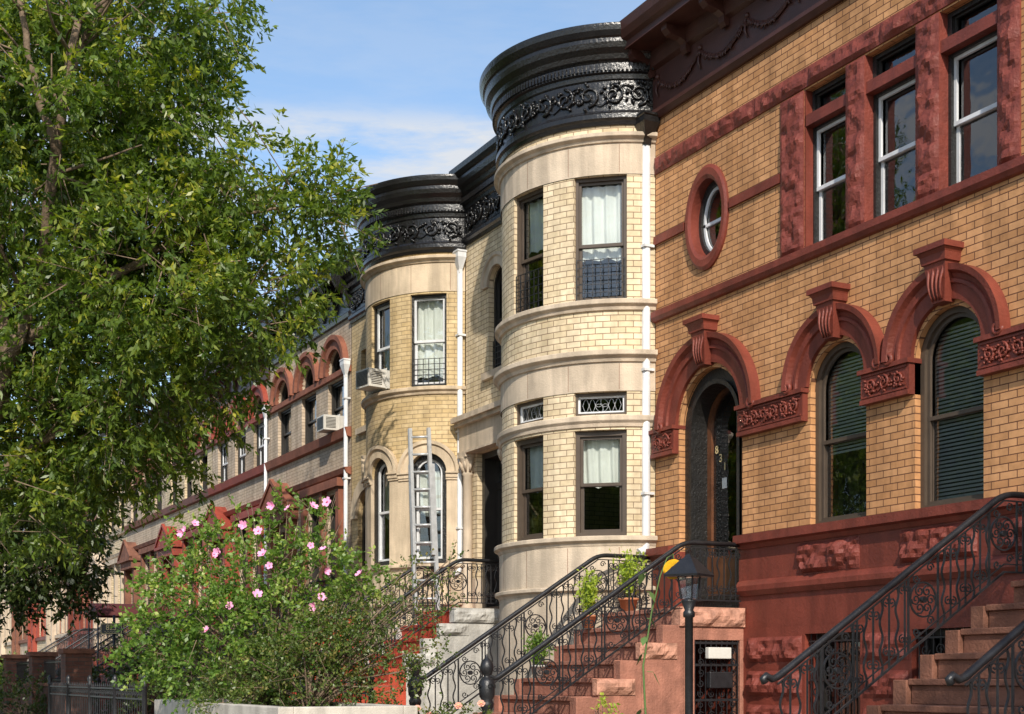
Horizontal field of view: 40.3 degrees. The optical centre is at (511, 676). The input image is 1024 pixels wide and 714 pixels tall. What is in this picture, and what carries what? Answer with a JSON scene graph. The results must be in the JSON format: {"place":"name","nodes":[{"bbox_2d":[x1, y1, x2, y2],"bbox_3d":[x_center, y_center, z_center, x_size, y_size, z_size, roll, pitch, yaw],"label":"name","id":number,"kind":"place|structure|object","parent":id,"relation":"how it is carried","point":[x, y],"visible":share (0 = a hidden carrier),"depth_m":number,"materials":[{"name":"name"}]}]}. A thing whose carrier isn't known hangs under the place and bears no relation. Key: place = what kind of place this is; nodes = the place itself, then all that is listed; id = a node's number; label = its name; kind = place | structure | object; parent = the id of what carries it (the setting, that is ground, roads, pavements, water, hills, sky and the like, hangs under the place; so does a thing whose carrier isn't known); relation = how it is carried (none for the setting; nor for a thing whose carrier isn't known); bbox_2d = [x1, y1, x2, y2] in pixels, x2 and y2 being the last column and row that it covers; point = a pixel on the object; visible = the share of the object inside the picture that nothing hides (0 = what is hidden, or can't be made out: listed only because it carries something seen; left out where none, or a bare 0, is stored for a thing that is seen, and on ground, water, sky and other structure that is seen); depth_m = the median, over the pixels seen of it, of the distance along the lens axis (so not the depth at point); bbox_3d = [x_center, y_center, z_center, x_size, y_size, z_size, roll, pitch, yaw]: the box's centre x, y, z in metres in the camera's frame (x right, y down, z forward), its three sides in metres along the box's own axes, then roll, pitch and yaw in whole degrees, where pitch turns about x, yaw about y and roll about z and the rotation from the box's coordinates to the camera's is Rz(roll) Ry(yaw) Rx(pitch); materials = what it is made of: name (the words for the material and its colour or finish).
{"place":"outdoors","nodes":[
{"label":"outdoors","id":0,"kind":"place"},
{"bbox_2d":[0,543,13,655],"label":"row house","id":1,"kind":"structure","parent":0,"point":[4,649],"depth_m":76.83,"materials":[{"name":"beige brick"}]},
{"bbox_2d":[0,648,29,711],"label":"garden bush","id":2,"kind":"object","parent":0,"point":[1,671],"visible":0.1,"depth_m":35.30,"materials":[{"name":"green plant"}]},
{"bbox_2d":[9,528,30,660],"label":"row house","id":3,"kind":"structure","parent":0,"point":[18,643],"depth_m":72.46,"materials":[{"name":"brick"}]},
{"bbox_2d":[27,562,45,651],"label":"row house","id":4,"kind":"structure","parent":0,"point":[37,643],"depth_m":67.33,"materials":[{"name":"red brick"}]},
{"bbox_2d":[46,527,69,659],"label":"row house","id":5,"kind":"structure","parent":0,"point":[57,630],"depth_m":62.47,"materials":[{"name":"beige brick"}]},
{"bbox_2d":[0,428,126,645],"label":"maple tree","id":6,"kind":"object","parent":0,"point":[34,589],"visible":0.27,"depth_m":35.14,"materials":[{"name":"green plant"}]},
{"bbox_2d":[66,465,96,646],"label":"row house","id":7,"kind":"structure","parent":0,"point":[82,623],"depth_m":56.91,"materials":[{"name":"brown stone"}]},
{"bbox_2d":[87,433,126,649],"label":"row house","id":8,"kind":"structure","parent":0,"point":[115,583],"depth_m":51.29,"materials":[{"name":"beige brick"}]},
{"bbox_2d":[117,411,164,646],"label":"row house","id":9,"kind":"structure","parent":0,"point":[139,546],"depth_m":47.36,"materials":[{"name":"brick"}]},
{"bbox_2d":[133,491,136,521],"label":"window","id":10,"kind":"structure","parent":9,"relation":"in","point":[134,513],"depth_m":48.88,"materials":[{"name":"grey glass"}]},
{"bbox_2d":[157,477,161,509],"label":"window","id":11,"kind":"structure","parent":9,"relation":"in","point":[158,502],"depth_m":45.69,"materials":[{"name":"grey glass"}]},
{"bbox_2d":[149,367,212,642],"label":"row house","id":12,"kind":"structure","parent":0,"point":[191,503],"depth_m":41.97,"materials":[{"name":"beige brick"}]},
{"bbox_2d":[173,469,176,503],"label":"window","id":13,"kind":"structure","parent":12,"relation":"in","point":[174,493],"depth_m":43.80,"materials":[{"name":"grey glass"}]},
{"bbox_2d":[187,461,191,497],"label":"window","id":14,"kind":"structure","parent":12,"relation":"in","point":[189,484],"depth_m":42.23,"materials":[{"name":"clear glass"}]},
{"bbox_2d":[203,453,207,489],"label":"window","id":15,"kind":"structure","parent":12,"relation":"in","point":[205,459],"depth_m":40.64,"materials":[{"name":"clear glass"}]},
{"bbox_2d":[194,332,269,635],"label":"row house","id":16,"kind":"structure","parent":0,"point":[244,480],"depth_m":36.99,"materials":[{"name":"brick"}]},
{"bbox_2d":[221,442,227,481],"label":"window","id":17,"kind":"structure","parent":16,"relation":"in","point":[223,451],"depth_m":38.94,"materials":[{"name":"white paint"}]},
{"bbox_2d":[238,432,245,474],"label":"window","id":18,"kind":"structure","parent":16,"relation":"in","point":[241,455],"depth_m":37.43,"materials":[{"name":"white paint"}]},
{"bbox_2d":[243,529,245,598],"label":"window","id":19,"kind":"structure","parent":16,"relation":"in","point":[244,531],"depth_m":37.00,"materials":[{"name":"black glass"}]},
{"bbox_2d":[256,521,257,598],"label":"window","id":20,"kind":"structure","parent":16,"relation":"in","point":[256,521],"depth_m":35.96,"materials":[{"name":"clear glass"}]},
{"bbox_2d":[257,422,263,465],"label":"window","id":21,"kind":"structure","parent":16,"relation":"in","point":[260,445],"depth_m":35.92,"materials":[{"name":"white paint"}]},
{"bbox_2d":[252,269,351,633],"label":"row house","id":22,"kind":"structure","parent":0,"point":[311,438],"depth_m":31.56,"materials":[{"name":"brick"}]},
{"bbox_2d":[281,383,287,401],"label":"lunette window","id":23,"kind":"structure","parent":22,"relation":"in","point":[285,391],"depth_m":34.06,"materials":[{"name":"black glass"}]},
{"bbox_2d":[281,407,290,454],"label":"window","id":24,"kind":"structure","parent":22,"relation":"in","point":[284,434],"depth_m":34.12,"materials":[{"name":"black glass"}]},
{"bbox_2d":[305,369,312,388],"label":"lunette window","id":25,"kind":"structure","parent":22,"relation":"in","point":[309,379],"depth_m":32.47,"materials":[{"name":"black glass"}]},
{"bbox_2d":[305,394,315,444],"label":"window","id":26,"kind":"structure","parent":22,"relation":"in","point":[308,402],"depth_m":32.53,"materials":[{"name":"black glass"}]},
{"bbox_2d":[312,501,318,587],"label":"window","id":27,"kind":"structure","parent":22,"relation":"in","point":[314,517],"depth_m":32.10,"materials":[{"name":"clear glass"}]},
{"bbox_2d":[330,495,334,579],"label":"window","id":28,"kind":"structure","parent":22,"relation":"in","point":[332,526],"depth_m":30.98,"materials":[{"name":"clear glass"}]},
{"bbox_2d":[332,352,339,373],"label":"lunette window","id":29,"kind":"structure","parent":22,"relation":"in","point":[336,363],"depth_m":30.86,"materials":[{"name":"black glass"}]},
{"bbox_2d":[332,379,343,414],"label":"window","id":30,"kind":"structure","parent":22,"relation":"in","point":[335,409],"depth_m":30.92,"materials":[{"name":"black glass"}]},
{"bbox_2d":[254,670,374,703],"bbox_3d":[-2.969,0.480,20.292,0.114,1.240,5.134,0,0,-27],"label":"iron fence","id":31,"kind":"object","parent":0,"point":[371,689],"visible":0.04,"depth_m":18.15,"materials":[{"name":"black metal"}]},
{"bbox_2d":[0,0,645,503],"label":"sky","id":32,"kind":"structure","parent":0,"point":[399,80],"materials":[{"name":"blue"}]},
{"bbox_2d":[341,174,466,653],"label":"row house","id":33,"kind":"structure","parent":0,"point":[407,318],"depth_m":24.84,"materials":[{"name":"beige brick"}]},
{"bbox_2d":[362,501,364,598],"bbox_3d":[-2.757,-2.535,28.951,0.320,2.690,1.120,0,0,-27],"label":"door","id":34,"kind":"structure","parent":33,"relation":"in","point":[363,513],"depth_m":29.29,"materials":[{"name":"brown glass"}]},
{"bbox_2d":[374,459,388,565],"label":"window","id":35,"kind":"structure","parent":33,"relation":"in","point":[379,471],"depth_m":25.47,"materials":[{"name":"white paint"}]},
{"bbox_2d":[374,300,389,390],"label":"window","id":36,"kind":"structure","parent":33,"relation":"in","point":[378,349],"depth_m":25.50,"materials":[{"name":"black paint"}]},
{"bbox_2d":[384,483,384,523],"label":"window","id":37,"kind":"structure","parent":33,"relation":"in","point":[384,483],"depth_m":26.50,"materials":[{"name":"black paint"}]},
{"bbox_2d":[412,294,446,386],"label":"window","id":38,"kind":"structure","parent":33,"relation":"in","point":[429,353],"depth_m":24.90,"materials":[{"name":"black paint"}]},
{"bbox_2d":[413,454,446,562],"bbox_3d":[-1.443,-2.975,24.850,0.685,1.970,0.220,0,0,13],"label":"window","id":39,"kind":"structure","parent":33,"relation":"in","point":[440,476],"depth_m":24.80,"materials":[{"name":"white paint"}]},
{"bbox_2d":[449,22,659,694],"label":"row house","id":40,"kind":"structure","parent":0,"point":[556,185],"depth_m":19.51,"materials":[{"name":"beige brick"}]},
{"bbox_2d":[482,449,501,608],"bbox_3d":[-0.112,-2.485,23.828,0.320,2.790,1.170,0,0,-27],"label":"door","id":41,"kind":"structure","parent":40,"relation":"in","point":[491,485],"depth_m":24.22,"materials":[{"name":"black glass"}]},
{"bbox_2d":[493,267,501,368],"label":"window","id":42,"kind":"structure","parent":40,"relation":"in","point":[498,279],"depth_m":23.82,"materials":[{"name":"black paint"}]},
{"bbox_2d":[516,187,542,313],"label":"window","id":43,"kind":"structure","parent":40,"relation":"in","point":[536,209],"depth_m":20.15,"materials":[{"name":"brown metal"}]},
{"bbox_2d":[517,398,542,424],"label":"transom window","id":44,"kind":"structure","parent":40,"relation":"in","point":[521,408],"depth_m":20.08,"materials":[{"name":"white metal"}]},
{"bbox_2d":[517,436,542,540],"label":"window","id":45,"kind":"structure","parent":40,"relation":"in","point":[536,453],"depth_m":20.14,"materials":[{"name":"wood"}]},
{"bbox_2d":[576,175,626,300],"bbox_3d":[1.253,-6.045,19.408,0.752,1.750,0.258,0,0,13],"label":"window","id":46,"kind":"structure","parent":40,"relation":"in","point":[601,212],"depth_m":19.46,"materials":[{"name":"white fabric"}]},
{"bbox_2d":[576,392,626,415],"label":"transom window","id":47,"kind":"structure","parent":40,"relation":"in","point":[623,395],"depth_m":19.34,"materials":[{"name":"white metal"}]},
{"bbox_2d":[576,430,626,535],"bbox_3d":[1.257,-2.665,19.425,0.752,1.490,0.222,0,0,13],"label":"window","id":48,"kind":"structure","parent":40,"relation":"in","point":[601,456],"depth_m":19.42,"materials":[{"name":"brown wood"}]},
{"bbox_2d":[619,0,1023,713],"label":"row house","id":49,"kind":"structure","parent":0,"point":[837,432],"depth_m":16.35,"materials":[{"name":"orange brick"}]},
{"bbox_2d":[699,181,720,254],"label":"oval window","id":50,"kind":"structure","parent":49,"relation":"in","point":[712,188],"depth_m":18.38,"materials":[{"name":"black paint"}]},
{"bbox_2d":[707,382,734,595],"bbox_3d":[2.855,-2.360,18.242,0.070,2.980,1.020,0,0,-27],"label":"door","id":51,"kind":"structure","parent":49,"relation":"in","point":[711,420],"depth_m":18.60,"materials":[{"name":"brown wood"}]},
{"bbox_2d":[812,73,844,111],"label":"transom window","id":52,"kind":"structure","parent":49,"relation":"in","point":[818,95],"depth_m":16.29,"materials":[{"name":"black paint"}]},
{"bbox_2d":[813,112,844,243],"bbox_3d":[3.764,-5.730,16.145,0.140,1.460,0.740,0,0,-27],"label":"window","id":53,"kind":"structure","parent":49,"relation":"in","point":[819,187],"depth_m":16.41,"materials":[{"name":"white paint"}]},
{"bbox_2d":[809,632,859,713],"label":"window","id":54,"kind":"structure","parent":49,"relation":"in","point":[826,689],"depth_m":16.06,"materials":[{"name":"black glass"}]},
{"bbox_2d":[815,342,865,523],"bbox_3d":[3.841,-2.780,15.949,0.158,2.080,0.980,0,0,-27],"label":"window","id":55,"kind":"structure","parent":49,"relation":"in","point":[822,442],"depth_m":16.23,"materials":[{"name":"wood"}]},
{"bbox_2d":[873,74,914,217],"bbox_3d":[4.257,-5.730,15.190,0.140,1.460,0.790,0,0,-27],"label":"window","id":56,"kind":"structure","parent":49,"relation":"in","point":[880,157],"depth_m":15.48,"materials":[{"name":"white paint"}]},
{"bbox_2d":[873,33,914,77],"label":"transom window","id":57,"kind":"structure","parent":49,"relation":"in","point":[879,60],"depth_m":15.32,"materials":[{"name":"black paint"}]},
{"bbox_2d":[917,627,968,678],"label":"window","id":58,"kind":"structure","parent":49,"relation":"in","point":[931,645],"depth_m":14.60,"materials":[{"name":"black glass"}]},
{"bbox_2d":[920,306,983,507],"bbox_3d":[4.626,-2.780,14.429,0.158,2.080,0.980,0,0,-27],"label":"window","id":59,"kind":"structure","parent":49,"relation":"in","point":[927,418],"depth_m":14.63,"materials":[{"name":"wood"}]},
{"bbox_2d":[948,0,995,36],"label":"transom window","id":60,"kind":"structure","parent":49,"relation":"in","point":[955,18],"depth_m":14.38,"materials":[{"name":"black paint"}]},
{"bbox_2d":[948,30,996,186],"bbox_3d":[4.775,-5.730,14.186,0.140,1.460,0.790,0,0,-27],"label":"window","id":61,"kind":"structure","parent":49,"relation":"in","point":[955,123],"depth_m":14.47,"materials":[{"name":"white paint"}]},
{"label":"ground","id":62,"kind":"structure","parent":0,"visible":0},
{"bbox_2d":[0,0,392,580],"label":"ash tree","id":63,"kind":"object","parent":62,"relation":"on","point":[110,275],"visible":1,"depth_m":21.49,"materials":[{"name":"green plant"}]},
{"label":"yard ground","id":64,"kind":"structure","parent":0,"visible":0},
{"bbox_2d":[0,665,48,713],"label":"garden bush","id":65,"kind":"object","parent":64,"relation":"on","point":[32,709],"visible":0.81,"depth_m":29.87,"materials":[{"name":"green plant"}]},
{"bbox_2d":[0,648,94,713],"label":"brick garden wall","id":66,"kind":"structure","parent":64,"relation":"on","point":[75,664],"depth_m":30.00,"materials":[{"name":"brown brick"}]},
{"bbox_2d":[27,628,103,661],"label":"stoop","id":67,"kind":"object","parent":64,"relation":"on","point":[69,640],"visible":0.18,"depth_m":52.21,"materials":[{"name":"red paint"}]},
{"bbox_2d":[56,623,134,681],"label":"stoop","id":68,"kind":"object","parent":64,"relation":"on","point":[93,636],"visible":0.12,"depth_m":47.10,"materials":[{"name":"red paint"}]},
{"bbox_2d":[47,674,148,713],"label":"iron fence","id":69,"kind":"object","parent":64,"relation":"on","point":[115,692],"visible":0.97,"depth_m":22.93,"materials":[{"name":"black metal"}]},
{"bbox_2d":[101,615,122,675],"bbox_3d":[-8.735,-0.125,30.504,0.520,2.450,0.090,0,0,13],"label":"hanging sign","id":70,"kind":"object","parent":64,"relation":"on","point":[105,629],"visible":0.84,"depth_m":30.48,"materials":[{"name":"black metal"}]},
{"bbox_2d":[87,603,179,665],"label":"entrance awning","id":71,"kind":"object","parent":64,"relation":"on","point":[108,611],"visible":0.4,"depth_m":41.52,"materials":[{"name":"red fabric"}]},
{"bbox_2d":[91,617,177,713],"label":"stoop","id":72,"kind":"object","parent":64,"relation":"on","point":[102,678],"visible":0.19,"depth_m":41.90,"materials":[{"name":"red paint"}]},
{"bbox_2d":[92,616,222,713],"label":"garden bush","id":73,"kind":"object","parent":64,"relation":"on","point":[119,670],"visible":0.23,"depth_m":29.18,"materials":[{"name":"green plant"}]},
{"bbox_2d":[92,611,230,713],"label":"stoop","id":74,"kind":"object","parent":64,"relation":"on","point":[98,679],"visible":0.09,"depth_m":36.80,"materials":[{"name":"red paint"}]},
{"bbox_2d":[110,649,250,713],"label":"garden bush","id":75,"kind":"object","parent":64,"relation":"on","point":[163,688],"visible":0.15,"depth_m":24.67,"materials":[{"name":"green plant"}]},
{"bbox_2d":[123,599,288,713],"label":"stoop","id":76,"kind":"object","parent":64,"relation":"on","point":[152,710],"visible":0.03,"depth_m":32.58,"materials":[{"name":"brown stone"}]},
{"bbox_2d":[182,575,363,699],"bbox_3d":[-4.560,-0.459,27.791,3.628,3.118,2.003,0,0,-27],"label":"stoop","id":77,"kind":"object","parent":64,"relation":"on","point":[319,581],"visible":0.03,"depth_m":27.75,"materials":[{"name":"orange paint"}]},
{"bbox_2d":[154,699,417,713],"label":"planter","id":78,"kind":"object","parent":64,"relation":"on","point":[233,708],"visible":0.6,"depth_m":14.44,"materials":[{"name":"pale grey stone"},{"name":"soil"}]},
{"bbox_2d":[97,479,398,713],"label":"rose of sharon","id":79,"kind":"object","parent":78,"relation":"in","point":[249,613],"visible":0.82,"depth_m":16.41,"materials":[{"name":"green plant"}]},
{"bbox_2d":[187,540,468,713],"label":"barberry shrub","id":80,"kind":"object","parent":78,"relation":"in","point":[324,687],"visible":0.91,"depth_m":15.89,"materials":[{"name":"green plant"}]},
{"bbox_2d":[292,558,498,713],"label":"stoop","id":81,"kind":"object","parent":64,"relation":"on","point":[463,627],"visible":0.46,"depth_m":22.70,"materials":[{"name":"grey paint"}]},
{"bbox_2d":[408,427,439,610],"bbox_3d":[-1.538,-2.750,24.287,0.438,3.276,0.908,0,0,-13],"label":"ladder","id":82,"kind":"object","parent":81,"relation":"on","point":[431,508],"visible":0.88,"depth_m":24.30,"materials":[{"name":"metal"}]},
{"bbox_2d":[415,692,492,713],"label":"rose bush","id":83,"kind":"object","parent":64,"relation":"on","point":[459,705],"visible":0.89,"depth_m":15.28,"materials":[{"name":"green plant"}]},
{"bbox_2d":[407,540,744,713],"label":"stoop","id":84,"kind":"object","parent":64,"relation":"on","point":[585,670],"visible":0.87,"depth_m":17.01,"materials":[{"name":"pink stone"}]},
{"bbox_2d":[521,626,556,677],"bbox_3d":[0.346,-0.328,17.979,0.466,0.676,0.346,0,0,6],"label":"potted plant","id":85,"kind":"object","parent":84,"relation":"on","point":[536,640],"visible":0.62,"depth_m":17.96,"materials":[{"name":"green plant"}]},
{"bbox_2d":[573,566,601,627],"bbox_3d":[1.006,-1.037,18.344,0.401,0.794,0.484,0,0,-10],"label":"potted plant","id":86,"kind":"object","parent":84,"relation":"on","point":[589,590],"visible":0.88,"depth_m":18.32,"materials":[{"name":"green plant"}]},
{"bbox_2d":[609,546,647,611],"bbox_3d":[1.593,-1.315,18.661,0.528,0.929,0.457,0,0,-27],"label":"potted plant","id":87,"kind":"object","parent":84,"relation":"on","point":[626,570],"visible":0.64,"depth_m":18.63,"materials":[{"name":"green plant"}]},
{"bbox_2d":[589,692,622,713],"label":"variegated plant","id":88,"kind":"object","parent":64,"relation":"on","point":[605,705],"visible":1,"depth_m":14.83,"materials":[{"name":"green plant"}]},
{"bbox_2d":[636,554,678,713],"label":"sunflower","id":89,"kind":"object","parent":64,"relation":"on","point":[668,565],"visible":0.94,"depth_m":13.13,"materials":[{"name":"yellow plant"}]},
{"bbox_2d":[663,554,713,713],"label":"yard lamp","id":90,"kind":"object","parent":64,"relation":"on","point":[682,570],"visible":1,"depth_m":12.97,"materials":[{"name":"black metal"}]},
{"bbox_2d":[759,491,1023,713],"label":"stair railing","id":91,"kind":"object","parent":64,"relation":"on","point":[977,667],"visible":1,"depth_m":11.82,"materials":[{"name":"black metal"}]}
]}

